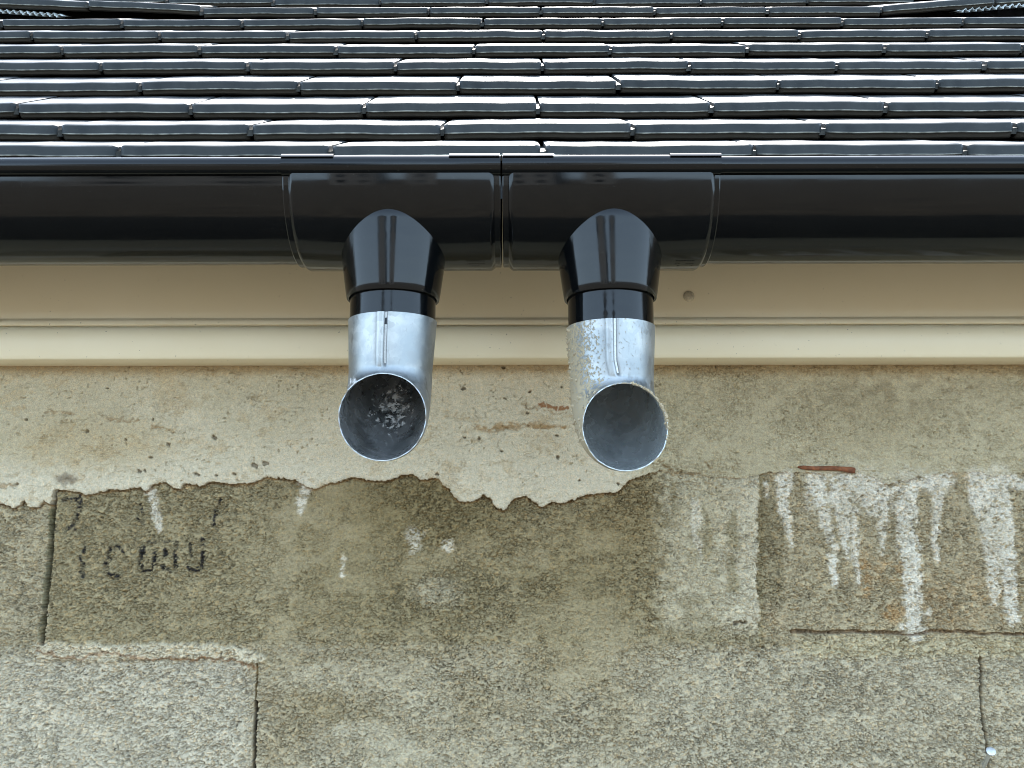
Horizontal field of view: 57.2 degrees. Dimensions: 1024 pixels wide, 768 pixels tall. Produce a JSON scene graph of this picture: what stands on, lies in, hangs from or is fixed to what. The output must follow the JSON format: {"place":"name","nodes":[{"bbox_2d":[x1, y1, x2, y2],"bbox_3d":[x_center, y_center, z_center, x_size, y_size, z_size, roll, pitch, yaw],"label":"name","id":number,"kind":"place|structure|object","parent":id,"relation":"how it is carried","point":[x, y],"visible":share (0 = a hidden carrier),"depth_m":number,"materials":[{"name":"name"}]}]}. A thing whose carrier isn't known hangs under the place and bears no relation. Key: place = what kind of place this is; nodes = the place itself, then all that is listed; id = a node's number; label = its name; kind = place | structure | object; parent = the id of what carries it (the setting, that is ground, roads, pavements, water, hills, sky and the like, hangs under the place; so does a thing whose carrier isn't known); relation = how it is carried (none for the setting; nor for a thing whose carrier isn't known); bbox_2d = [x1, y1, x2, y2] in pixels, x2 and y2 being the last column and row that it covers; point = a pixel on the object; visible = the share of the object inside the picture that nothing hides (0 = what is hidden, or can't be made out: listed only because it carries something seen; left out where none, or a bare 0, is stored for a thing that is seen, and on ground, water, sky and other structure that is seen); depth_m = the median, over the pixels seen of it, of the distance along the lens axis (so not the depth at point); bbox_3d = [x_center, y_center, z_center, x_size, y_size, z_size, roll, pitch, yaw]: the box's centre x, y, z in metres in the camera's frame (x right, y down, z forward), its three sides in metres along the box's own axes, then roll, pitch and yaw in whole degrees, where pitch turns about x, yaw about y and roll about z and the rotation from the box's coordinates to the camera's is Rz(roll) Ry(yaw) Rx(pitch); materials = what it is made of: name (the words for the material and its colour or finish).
{"place":"outdoors","nodes":[
{"label":"outdoors","id":0,"kind":"place"},
{"label":"ground","id":1,"kind":"structure","parent":0,"visible":0},
{"bbox_2d":[0,364,1023,767],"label":"concrete block wall","id":2,"kind":"structure","parent":1,"relation":"on","point":[248,566],"depth_m":1.31,"materials":[{"name":"grey concrete"}]},
{"bbox_2d":[0,0,1023,198],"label":"tiled roof","id":3,"kind":"structure","parent":2,"relation":"on","point":[178,78],"depth_m":1.53,"materials":[{"name":"tile"}]},
{"bbox_2d":[0,207,1023,365],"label":"fascia board","id":4,"kind":"object","parent":2,"relation":"attached to","point":[706,314],"visible":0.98,"depth_m":1.33,"materials":[{"name":"beige paint"}]},
{"bbox_2d":[0,153,1023,325],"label":"rain gutter","id":5,"kind":"object","parent":4,"relation":"attached to","point":[609,236],"visible":0.97,"depth_m":1.04,"materials":[{"name":"black plastic"}]},
{"bbox_2d":[338,311,436,460],"bbox_3d":[-0.137,0.009,1.058,0.101,0.165,0.111,0,-10,0],"label":"downpipe elbow","id":6,"kind":"object","parent":5,"relation":"attached to","point":[384,410],"visible":1,"depth_m":1.04,"materials":[{"name":"silver metal"}]},
{"bbox_2d":[565,318,668,471],"bbox_3d":[0.113,0.018,1.056,0.102,0.168,0.111,1,-10,-6],"label":"downpipe elbow","id":7,"kind":"object","parent":5,"relation":"attached to","point":[620,417],"visible":1,"depth_m":1.04,"materials":[{"name":"silver metal"}]},
{"bbox_2d":[798,465,855,472],"bbox_3d":[0.447,0.121,1.334,0.080,0.011,0.009,-1,-10,2],"label":"rusty bar","id":8,"kind":"object","parent":2,"relation":"on","point":[841,468],"visible":1,"depth_m":1.33,"materials":[{"name":"metal"}]},
{"bbox_2d":[982,746,995,767],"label":"galvanised nail","id":9,"kind":"object","parent":2,"relation":"attached to","point":[990,751],"visible":1,"depth_m":1.24,"materials":[{"name":"metal"}]}
]}

